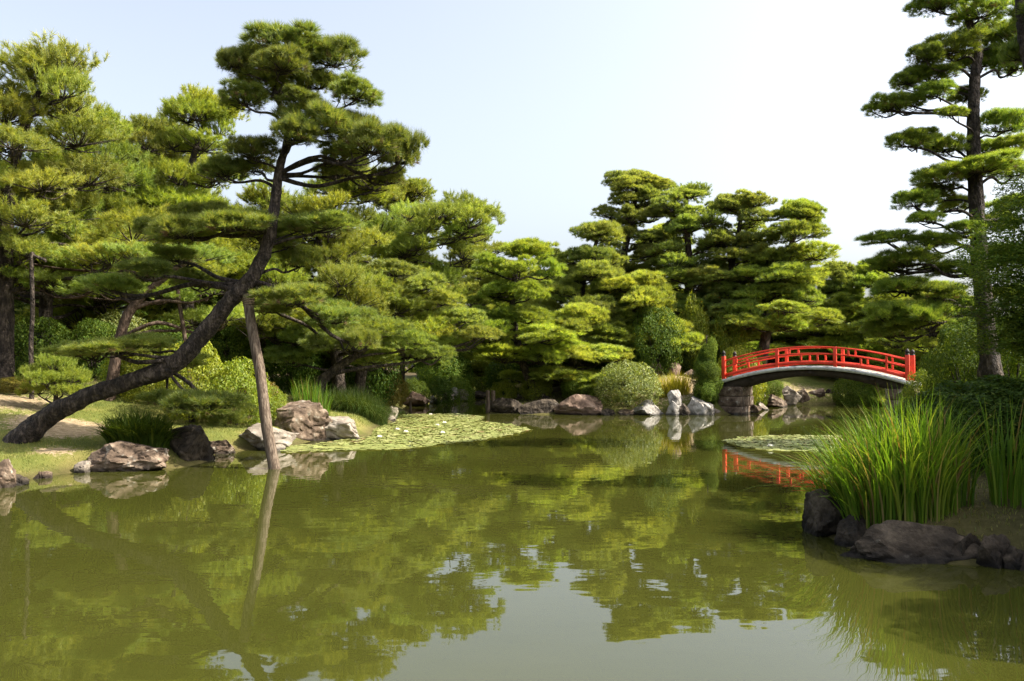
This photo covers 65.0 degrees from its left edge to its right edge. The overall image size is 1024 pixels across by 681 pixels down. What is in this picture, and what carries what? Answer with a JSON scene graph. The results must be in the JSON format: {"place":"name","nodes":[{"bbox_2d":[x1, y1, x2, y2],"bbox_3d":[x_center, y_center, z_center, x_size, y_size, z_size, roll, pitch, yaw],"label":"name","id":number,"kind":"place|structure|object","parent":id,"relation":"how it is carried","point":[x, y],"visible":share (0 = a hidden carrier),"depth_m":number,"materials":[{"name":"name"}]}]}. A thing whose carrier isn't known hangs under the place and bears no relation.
{"place":"outdoors","nodes":[
{"label":"outdoors","id":0,"kind":"place"},
{"bbox_2d":[0,397,1023,680],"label":"pond water","id":1,"kind":"structure","parent":0,"point":[600,547],"depth_m":7.81,"materials":[{"name":"liquid"}]},
{"bbox_2d":[315,413,842,443],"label":"lily pads","id":2,"kind":"object","parent":1,"relation":"on","point":[455,423],"visible":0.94,"depth_m":24.00,"materials":[{"name":"green plant"}]},
{"bbox_2d":[782,386,801,404],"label":"rock","id":3,"kind":"object","parent":1,"relation":"in","point":[791,396],"visible":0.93,"depth_m":41.44,"materials":[{"name":"stone"}]},
{"bbox_2d":[885,389,917,415],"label":"stone pier","id":4,"kind":"structure","parent":1,"relation":"in","point":[892,393],"depth_m":30.33,"materials":[{"name":"grey stone"}]},
{"bbox_2d":[0,367,1023,565],"bbox_3d":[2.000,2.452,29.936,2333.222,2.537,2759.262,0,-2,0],"label":"ground","id":5,"kind":"structure","parent":0,"point":[72,429],"depth_m":17.61,"materials":[{"name":"plant"}]},
{"bbox_2d":[0,458,16,488],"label":"rock","id":6,"kind":"object","parent":5,"relation":"on","point":[7,475],"visible":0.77,"depth_m":13.27,"materials":[{"name":"brown stone"}]},
{"bbox_2d":[0,376,28,393],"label":"shrub","id":7,"kind":"object","parent":5,"relation":"on","point":[11,388],"visible":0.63,"depth_m":20.67,"materials":[{"name":"green plant"}]},
{"bbox_2d":[29,252,46,398],"bbox_3d":[-12.131,-0.339,20.523,0.432,3.850,0.132,0,-2,0],"label":"forked prop","id":8,"kind":"object","parent":5,"relation":"on","point":[32,255],"visible":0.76,"depth_m":20.51,"materials":[{"name":"brown wood"}]},
{"bbox_2d":[14,289,70,376],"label":"broadleaf tree","id":9,"kind":"object","parent":5,"relation":"on","point":[18,304],"visible":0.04,"depth_m":33.07,"materials":[{"name":"green plant"}]},
{"bbox_2d":[14,312,76,382],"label":"shrub","id":10,"kind":"object","parent":5,"relation":"on","point":[60,334],"visible":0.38,"depth_m":23.64,"materials":[{"name":"green plant"}]},
{"bbox_2d":[13,352,93,402],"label":"shrub","id":11,"kind":"object","parent":5,"relation":"on","point":[48,377],"visible":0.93,"depth_m":19.33,"materials":[{"name":"green plant"}]},
{"bbox_2d":[0,100,156,352],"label":"pine tree","id":12,"kind":"object","parent":5,"relation":"on","point":[123,152],"visible":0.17,"depth_m":24.92,"materials":[{"name":"green plant"}]},
{"bbox_2d":[0,28,172,386],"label":"pine tree","id":13,"kind":"object","parent":5,"relation":"on","point":[48,72],"visible":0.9,"depth_m":21.80,"materials":[{"name":"green plant"}]},
{"bbox_2d":[58,318,121,379],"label":"shrub","id":14,"kind":"object","parent":5,"relation":"on","point":[96,329],"visible":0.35,"depth_m":24.09,"materials":[{"name":"green plant"}]},
{"bbox_2d":[14,179,211,378],"bbox_3d":[-14.543,-2.159,29.128,9.177,7.600,6.996,-1,-2,28],"label":"pine tree","id":15,"kind":"object","parent":5,"relation":"on","point":[75,319],"visible":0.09,"depth_m":27.98,"materials":[{"name":"green plant"}]},
{"bbox_2d":[80,309,150,378],"bbox_3d":[-12.687,0.219,26.004,2.348,2.522,2.557,1,-2,-35],"label":"shrub","id":16,"kind":"object","parent":5,"relation":"on","point":[132,323],"visible":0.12,"depth_m":25.74,"materials":[{"name":"green plant"}]},
{"bbox_2d":[87,441,169,471],"bbox_3d":[-7.463,2.348,15.749,1.577,0.765,1.094,0,-2,0],"label":"rock","id":17,"kind":"object","parent":5,"relation":"on","point":[117,456],"visible":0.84,"depth_m":15.36,"materials":[{"name":"brown stone"}]},
{"bbox_2d":[5,240,261,400],"bbox_3d":[-10.917,-0.576,22.116,7.838,4.676,4.010,0,-2,0],"label":"pine tree","id":18,"kind":"object","parent":5,"relation":"on","point":[134,306],"visible":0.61,"depth_m":21.65,"materials":[{"name":"green plant"}]},
{"bbox_2d":[81,407,200,448],"bbox_3d":[-7.601,1.795,16.551,2.530,0.950,2.635,-2,-2,42],"label":"fern clump","id":19,"kind":"object","parent":5,"relation":"on","point":[147,429],"visible":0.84,"depth_m":16.21,"materials":[{"name":"green plant"}]},
{"bbox_2d":[119,348,184,402],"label":"shrub","id":20,"kind":"object","parent":5,"relation":"on","point":[135,391],"visible":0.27,"depth_m":21.54,"materials":[{"name":"green plant"}]},
{"bbox_2d":[138,316,193,368],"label":"shrub","id":21,"kind":"object","parent":5,"relation":"on","point":[177,334],"visible":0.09,"depth_m":26.63,"materials":[{"name":"green plant"}]},
{"bbox_2d":[95,112,249,332],"bbox_3d":[-13.599,-3.531,31.294,8.999,10.731,7.511,0,-2,0],"label":"pine tree","id":22,"kind":"object","parent":5,"relation":"on","point":[152,124],"visible":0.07,"depth_m":30.20,"materials":[{"name":"green plant"}]},
{"bbox_2d":[151,340,233,422],"bbox_3d":[-8.257,1.112,20.802,2.020,2.535,2.208,1,-2,-21],"label":"shrub","id":23,"kind":"object","parent":5,"relation":"on","point":[185,372],"visible":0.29,"depth_m":20.43,"materials":[{"name":"green plant"}]},
{"bbox_2d":[170,424,214,460],"bbox_3d":[-6.796,2.244,16.764,0.966,0.979,0.861,0,-2,0],"label":"rock","id":24,"kind":"object","parent":5,"relation":"on","point":[193,443],"visible":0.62,"depth_m":16.59,"materials":[{"name":"stone"}]},
{"bbox_2d":[101,81,299,378],"bbox_3d":[-11.703,-3.844,28.688,7.085,10.646,6.482,-1,-2,35],"label":"pine tree","id":25,"kind":"object","parent":5,"relation":"on","point":[197,104],"visible":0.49,"depth_m":27.63,"materials":[{"name":"green plant"}]},
{"bbox_2d":[2,18,430,443],"bbox_3d":[-6.040,-2.012,16.729,8.736,9.026,3.658,0,-2,0],"label":"pine tree","id":26,"kind":"object","parent":5,"relation":"on","point":[254,66],"visible":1,"depth_m":16.31,"materials":[{"name":"green plant"}]},
{"bbox_2d":[210,440,234,454],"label":"rock","id":27,"kind":"object","parent":5,"relation":"on","point":[219,447],"visible":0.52,"depth_m":18.38,"materials":[{"name":"brown stone"}]},
{"bbox_2d":[196,317,252,379],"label":"shrub","id":28,"kind":"object","parent":5,"relation":"on","point":[242,339],"visible":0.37,"depth_m":28.41,"materials":[{"name":"green plant"}]},
{"bbox_2d":[142,176,316,376],"bbox_3d":[-10.750,-2.305,32.816,8.051,8.714,7.955,0,-2,0],"label":"pine tree","id":29,"kind":"object","parent":5,"relation":"on","point":[253,194],"visible":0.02,"depth_m":32.35,"materials":[{"name":"green plant"}]},
{"bbox_2d":[200,356,270,425],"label":"shrub","id":30,"kind":"object","parent":5,"relation":"on","point":[238,366],"visible":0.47,"depth_m":20.66,"materials":[{"name":"green plant"}]},
{"bbox_2d":[242,293,279,468],"bbox_3d":[-4.950,1.140,15.993,1.298,4.208,0.250,-1,-2,36],"label":"wooden prop","id":31,"kind":"object","parent":5,"relation":"on","point":[271,452],"visible":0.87,"depth_m":15.97,"materials":[{"name":"brown wood"}]},
{"bbox_2d":[248,385,287,418],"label":"shrub","id":32,"kind":"object","parent":5,"relation":"on","point":[274,407],"visible":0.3,"depth_m":22.39,"materials":[{"name":"green plant"}]},
{"bbox_2d":[239,423,298,450],"bbox_3d":[-5.978,2.427,19.663,1.500,0.839,1.058,-1,-2,34],"label":"rock","id":33,"kind":"object","parent":5,"relation":"on","point":[253,436],"visible":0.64,"depth_m":19.32,"materials":[{"name":"stone"}]},
{"bbox_2d":[261,335,322,394],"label":"shrub","id":34,"kind":"object","parent":5,"relation":"on","point":[272,370],"visible":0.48,"depth_m":29.39,"materials":[{"name":"green plant"}]},
{"bbox_2d":[274,400,332,440],"bbox_3d":[-5.608,2.243,21.702,1.534,1.235,1.216,0,-2,0],"label":"rock","id":35,"kind":"object","parent":5,"relation":"on","point":[308,420],"visible":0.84,"depth_m":21.46,"materials":[{"name":"brown stone"}]},
{"bbox_2d":[291,375,333,415],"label":"reed clump","id":36,"kind":"object","parent":5,"relation":"on","point":[315,398],"visible":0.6,"depth_m":24.44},
{"bbox_2d":[221,164,458,393],"bbox_3d":[-6.626,-2.135,29.800,9.426,9.513,8.820,0,-2,0],"label":"pine tree","id":37,"kind":"object","parent":5,"relation":"on","point":[350,278],"visible":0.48,"depth_m":29.14,"materials":[{"name":"green plant"}]},
{"bbox_2d":[325,416,359,439],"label":"rock","id":38,"kind":"object","parent":5,"relation":"on","point":[341,427],"visible":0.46,"depth_m":21.82,"materials":[{"name":"stone"}]},
{"bbox_2d":[257,283,458,401],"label":"pine tree","id":39,"kind":"object","parent":5,"relation":"on","point":[408,334],"visible":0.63,"depth_m":27.44,"materials":[{"name":"green plant"}]},
{"bbox_2d":[311,383,413,425],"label":"rush clump","id":40,"kind":"object","parent":5,"relation":"on","point":[367,406],"visible":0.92,"depth_m":26.78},
{"bbox_2d":[343,343,403,404],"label":"shrub","id":41,"kind":"object","parent":5,"relation":"on","point":[380,384],"visible":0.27,"depth_m":34.27,"materials":[{"name":"green plant"}]},
{"bbox_2d":[332,175,448,370],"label":"pine tree","id":42,"kind":"object","parent":5,"relation":"on","point":[419,189],"visible":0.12,"depth_m":38.35,"materials":[{"name":"green plant"}]},
{"bbox_2d":[372,368,409,407],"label":"shrub","id":43,"kind":"object","parent":5,"relation":"on","point":[401,394],"visible":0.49,"depth_m":35.64,"materials":[{"name":"green plant"}]},
{"bbox_2d":[304,188,507,403],"bbox_3d":[-5.206,-1.963,35.847,10.129,9.806,8.892,0,-2,0],"label":"pine tree","id":44,"kind":"object","parent":5,"relation":"on","point":[463,209],"visible":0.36,"depth_m":35.40,"materials":[{"name":"green plant"}]},
{"bbox_2d":[403,391,429,405],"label":"rock","id":45,"kind":"object","parent":5,"relation":"on","point":[416,399],"visible":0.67,"depth_m":41.02,"materials":[{"name":"stone"}]},
{"bbox_2d":[403,377,431,404],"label":"shrub","id":46,"kind":"object","parent":5,"relation":"on","point":[416,386],"visible":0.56,"depth_m":41.76,"materials":[{"name":"green plant"}]},
{"bbox_2d":[348,257,505,393],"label":"pine tree","id":47,"kind":"object","parent":5,"relation":"on","point":[440,295],"visible":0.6,"depth_m":30.92,"materials":[{"name":"green plant"}]},
{"bbox_2d":[428,376,453,403],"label":"shrub","id":48,"kind":"object","parent":5,"relation":"on","point":[437,392],"visible":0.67,"depth_m":43.66,"materials":[{"name":"green plant"}]},
{"bbox_2d":[415,345,474,393],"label":"shrub","id":49,"kind":"object","parent":5,"relation":"on","point":[427,371],"visible":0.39,"depth_m":51.28,"materials":[{"name":"green plant"}]},
{"bbox_2d":[450,374,475,400],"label":"shrub","id":50,"kind":"object","parent":5,"relation":"on","point":[461,384],"visible":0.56,"depth_m":46.65,"materials":[{"name":"green plant"}]},
{"bbox_2d":[431,232,509,374],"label":"pine tree","id":51,"kind":"object","parent":5,"relation":"on","point":[471,284],"visible":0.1,"depth_m":61.11,"materials":[{"name":"green plant"}]},
{"bbox_2d":[448,258,539,387],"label":"pine tree","id":52,"kind":"object","parent":5,"relation":"on","point":[482,279],"visible":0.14,"depth_m":53.93,"materials":[{"name":"green plant"}]},
{"bbox_2d":[490,379,517,399],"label":"shrub","id":53,"kind":"object","parent":5,"relation":"on","point":[502,386],"visible":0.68,"depth_m":36.25,"materials":[{"name":"green plant"}]},
{"bbox_2d":[491,397,521,412],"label":"rock","id":54,"kind":"object","parent":5,"relation":"on","point":[504,405],"visible":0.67,"depth_m":33.97,"materials":[{"name":"stone"}]},
{"bbox_2d":[431,237,590,398],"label":"pine tree","id":55,"kind":"object","parent":5,"relation":"on","point":[542,329],"visible":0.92,"depth_m":35.03,"materials":[{"name":"green plant"}]},
{"bbox_2d":[482,358,539,396],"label":"shrub","id":56,"kind":"object","parent":5,"relation":"on","point":[493,367],"visible":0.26,"depth_m":40.45,"materials":[{"name":"green plant"}]},
{"bbox_2d":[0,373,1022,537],"bbox_3d":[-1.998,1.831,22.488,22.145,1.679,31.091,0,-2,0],"label":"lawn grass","id":57,"kind":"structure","parent":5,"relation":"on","point":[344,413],"depth_m":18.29,"materials":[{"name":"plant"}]},
{"bbox_2d":[518,375,552,399],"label":"shrub","id":58,"kind":"object","parent":5,"relation":"on","point":[545,383],"visible":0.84,"depth_m":35.83,"materials":[{"name":"green plant"}]},
{"bbox_2d":[518,399,558,413],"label":"rock","id":59,"kind":"object","parent":5,"relation":"on","point":[543,406],"visible":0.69,"depth_m":33.78,"materials":[{"name":"stone"}]},
{"bbox_2d":[516,247,589,386],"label":"pine tree","id":60,"kind":"object","parent":5,"relation":"on","point":[562,300],"visible":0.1,"depth_m":45.48,"materials":[{"name":"green plant"}]},
{"bbox_2d":[497,301,642,392],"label":"pine tree","id":61,"kind":"object","parent":5,"relation":"on","point":[585,314],"visible":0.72,"depth_m":36.00,"materials":[{"name":"green plant"}]},
{"bbox_2d":[553,394,602,414],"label":"rock","id":62,"kind":"object","parent":5,"relation":"on","point":[577,404],"visible":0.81,"depth_m":33.27,"materials":[{"name":"stone"}]},
{"bbox_2d":[560,374,600,398],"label":"shrub","id":63,"kind":"object","parent":5,"relation":"on","point":[588,391],"visible":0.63,"depth_m":35.08,"materials":[{"name":"green plant"}]},
{"bbox_2d":[522,219,639,366],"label":"pine tree","id":64,"kind":"object","parent":5,"relation":"on","point":[594,264],"visible":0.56,"depth_m":39.13,"materials":[{"name":"green plant"}]},
{"bbox_2d":[592,359,663,406],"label":"shrub","id":65,"kind":"object","parent":5,"relation":"on","point":[646,383],"visible":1,"depth_m":33.36,"materials":[{"name":"green plant"}]},
{"bbox_2d":[585,168,677,365],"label":"pine tree","id":66,"kind":"object","parent":5,"relation":"on","point":[642,188],"visible":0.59,"depth_m":43.21,"materials":[{"name":"green plant"}]},
{"bbox_2d":[633,400,663,415],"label":"rock","id":67,"kind":"object","parent":5,"relation":"on","point":[648,407],"visible":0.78,"depth_m":33.02,"materials":[{"name":"white stone"}]},
{"bbox_2d":[596,269,705,367],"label":"pine tree","id":68,"kind":"object","parent":5,"relation":"on","point":[642,287],"visible":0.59,"depth_m":37.80,"materials":[{"name":"green plant"}]},
{"bbox_2d":[627,303,686,374],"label":"shrub","id":69,"kind":"object","parent":5,"relation":"on","point":[638,329],"visible":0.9,"depth_m":36.89,"materials":[{"name":"green plant"}]},
{"bbox_2d":[649,368,694,398],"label":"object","id":70,"kind":"object","parent":5,"relation":"on","point":[680,385],"visible":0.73,"depth_m":34.29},
{"bbox_2d":[645,333,719,374],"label":"shrub","id":71,"kind":"object","parent":5,"relation":"on","point":[685,362],"visible":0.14,"depth_m":39.54,"materials":[{"name":"green plant"}]},
{"bbox_2d":[677,291,711,371],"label":"shrub","id":72,"kind":"object","parent":5,"relation":"on","point":[705,329],"visible":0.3,"depth_m":39.70,"materials":[{"name":"green plant"}]},
{"bbox_2d":[642,181,749,341],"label":"pine tree","id":73,"kind":"object","parent":5,"relation":"on","point":[686,220],"visible":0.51,"depth_m":42.05,"materials":[{"name":"green plant"}]},
{"bbox_2d":[687,396,714,414],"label":"rock","id":74,"kind":"object","parent":5,"relation":"on","point":[696,406],"visible":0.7,"depth_m":33.08,"materials":[{"name":"white stone"}]},
{"bbox_2d":[690,335,723,404],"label":"column shrub","id":75,"kind":"object","parent":5,"relation":"on","point":[706,381],"visible":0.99,"depth_m":33.62,"materials":[{"name":"green plant"}]},
{"bbox_2d":[709,308,748,377],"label":"shrub","id":76,"kind":"object","parent":5,"relation":"on","point":[736,341],"visible":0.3,"depth_m":39.59,"materials":[{"name":"green plant"}]},
{"bbox_2d":[681,188,782,355],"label":"pine tree","id":77,"kind":"object","parent":5,"relation":"on","point":[744,208],"visible":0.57,"depth_m":41.12,"materials":[{"name":"green plant"}]},
{"bbox_2d":[718,386,753,414],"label":"stone pier","id":78,"kind":"structure","parent":5,"relation":"on","point":[736,400],"depth_m":33.81,"materials":[{"name":"grey stone"}]},
{"bbox_2d":[716,346,921,388],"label":"arched bridge","id":79,"kind":"structure","parent":78,"relation":"on","point":[884,378],"depth_m":32.09,"materials":[{"name":"red paint"}]},
{"bbox_2d":[718,344,767,404],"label":"shrub","id":80,"kind":"object","parent":5,"relation":"on","point":[757,389],"visible":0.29,"depth_m":37.25,"materials":[{"name":"green plant"}]},
{"bbox_2d":[724,246,806,363],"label":"pine tree","id":81,"kind":"object","parent":5,"relation":"on","point":[775,341],"visible":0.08,"depth_m":50.40,"materials":[{"name":"green plant"}]},
{"bbox_2d":[718,197,845,403],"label":"pine tree","id":82,"kind":"object","parent":5,"relation":"on","point":[793,258],"visible":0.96,"depth_m":39.12,"materials":[{"name":"green plant"}]},
{"bbox_2d":[773,260,865,352],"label":"pine tree","id":83,"kind":"object","parent":5,"relation":"on","point":[841,275],"visible":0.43,"depth_m":49.10,"materials":[{"name":"green plant"}]},
{"bbox_2d":[801,489,848,536],"bbox_3d":[3.827,2.160,9.628,0.567,0.748,0.505,0,-2,0],"label":"rock","id":84,"kind":"object","parent":5,"relation":"on","point":[822,516],"visible":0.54,"depth_m":9.51,"materials":[{"name":"stone"}]},
{"bbox_2d":[780,293,890,367],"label":"pine tree","id":85,"kind":"object","parent":5,"relation":"on","point":[850,339],"visible":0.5,"depth_m":46.82,"materials":[{"name":"green plant"}]},
{"bbox_2d":[732,398,965,505],"bbox_3d":[3.925,1.527,9.770,2.904,1.640,2.558,0,-2,0],"label":"reed clump","id":86,"kind":"object","parent":5,"relation":"on","point":[820,485],"visible":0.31,"depth_m":9.87,"materials":[{"name":"plant"}]},
{"bbox_2d":[834,514,866,546],"bbox_3d":[3.845,2.216,8.989,0.461,0.527,0.411,0,-2,0],"label":"rock","id":87,"kind":"object","parent":5,"relation":"on","point":[850,530],"visible":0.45,"depth_m":8.97,"materials":[{"name":"stone"}]},
{"bbox_2d":[830,378,876,405],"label":"shrub","id":88,"kind":"object","parent":5,"relation":"on","point":[848,386],"visible":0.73,"depth_m":41.47,"materials":[{"name":"green plant"}]},
{"bbox_2d":[785,398,924,486],"bbox_3d":[4.788,1.572,11.317,2.320,1.650,2.004,0,-2,0],"label":"reed clump","id":89,"kind":"object","parent":5,"relation":"on","point":[818,448],"visible":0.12,"depth_m":11.43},
{"bbox_2d":[806,260,938,370],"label":"pine tree","id":90,"kind":"object","parent":5,"relation":"on","point":[862,277],"visible":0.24,"depth_m":46.57,"materials":[{"name":"green plant"}]},
{"bbox_2d":[775,383,1014,528],"bbox_3d":[4.443,1.357,9.198,2.741,1.834,2.509,0,-2,0],"label":"reed clump","id":91,"kind":"object","parent":5,"relation":"on","point":[910,484],"visible":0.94,"depth_m":8.92,"materials":[{"name":"plant"}]},
{"bbox_2d":[842,279,974,405],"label":"pine tree","id":92,"kind":"object","parent":5,"relation":"on","point":[930,340],"visible":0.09,"depth_m":40.57,"materials":[{"name":"green plant"}]},
{"bbox_2d":[840,520,979,563],"bbox_3d":[4.134,2.261,8.461,1.485,0.736,0.736,0,-2,0],"label":"rock","id":93,"kind":"object","parent":5,"relation":"on","point":[897,542],"visible":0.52,"depth_m":8.30,"materials":[{"name":"stone"}]},
{"bbox_2d":[900,367,932,421],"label":"shrub","id":94,"kind":"object","parent":5,"relation":"on","point":[919,380],"visible":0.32,"depth_m":25.88,"materials":[{"name":"green plant"}]},
{"bbox_2d":[869,397,1002,508],"bbox_3d":[5.025,1.307,9.625,1.536,1.328,1.688,2,-2,-40],"label":"reed clump","id":95,"kind":"object","parent":5,"relation":"on","point":[969,493],"visible":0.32,"depth_m":9.25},
{"bbox_2d":[851,0,1023,380],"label":"pine tree","id":96,"kind":"object","parent":5,"relation":"on","point":[999,155],"visible":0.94,"depth_m":19.98,"materials":[{"name":"green plant"}]},
{"bbox_2d":[898,374,1023,466],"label":"hedge","id":97,"kind":"object","parent":5,"relation":"on","point":[994,394],"visible":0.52,"depth_m":11.98,"materials":[{"name":"green plant"}]},
{"bbox_2d":[925,322,1003,392],"bbox_3d":[14.113,1.090,24.933,2.297,3.370,2.047,0,-2,4],"label":"shrub","id":98,"kind":"object","parent":5,"relation":"on","point":[947,365],"visible":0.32,"depth_m":24.86,"materials":[{"name":"green plant"}]},
{"bbox_2d":[958,533,980,555],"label":"rock","id":99,"kind":"object","parent":5,"relation":"on","point":[965,543],"visible":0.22,"depth_m":8.25,"materials":[{"name":"stone"}]},
{"bbox_2d":[930,309,1023,379],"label":"shrub","id":100,"kind":"object","parent":5,"relation":"on","point":[943,332],"visible":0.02,"depth_m":33.91,"materials":[{"name":"green plant"}]},
{"bbox_2d":[938,394,1023,509],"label":"reed clump","id":101,"kind":"object","parent":5,"relation":"on","point":[1010,487],"visible":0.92,"depth_m":9.25,"materials":[{"name":"plant"}]},
{"bbox_2d":[944,169,1023,363],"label":"broadleaf tree","id":102,"kind":"object","parent":5,"relation":"on","point":[997,257],"visible":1,"depth_m":13.39,"materials":[{"name":"green plant"}]},
{"bbox_2d":[976,534,1010,568],"bbox_3d":[4.819,2.269,8.113,0.356,0.628,0.337,-1,-2,34],"label":"rock","id":103,"kind":"object","parent":5,"relation":"on","point":[992,549],"visible":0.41,"depth_m":8.03,"materials":[{"name":"stone"}]},
{"bbox_2d":[975,315,1023,414],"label":"shrub","id":104,"kind":"object","parent":5,"relation":"on","point":[1019,372],"visible":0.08,"depth_m":22.86,"materials":[{"name":"green plant"}]},
{"bbox_2d":[997,0,1023,114],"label":"pine tree","id":105,"kind":"object","parent":5,"relation":"on","point":[1015,48],"visible":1,"depth_m":13.77,"materials":[{"name":"green plant"}]},
{"bbox_2d":[1002,545,1023,569],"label":"rock","id":106,"kind":"object","parent":5,"relation":"on","point":[1012,558],"visible":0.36,"depth_m":7.96,"materials":[{"name":"stone"}]},
{"bbox_2d":[0,0,1023,366],"label":"sky","id":107,"kind":"structure","parent":0,"point":[524,106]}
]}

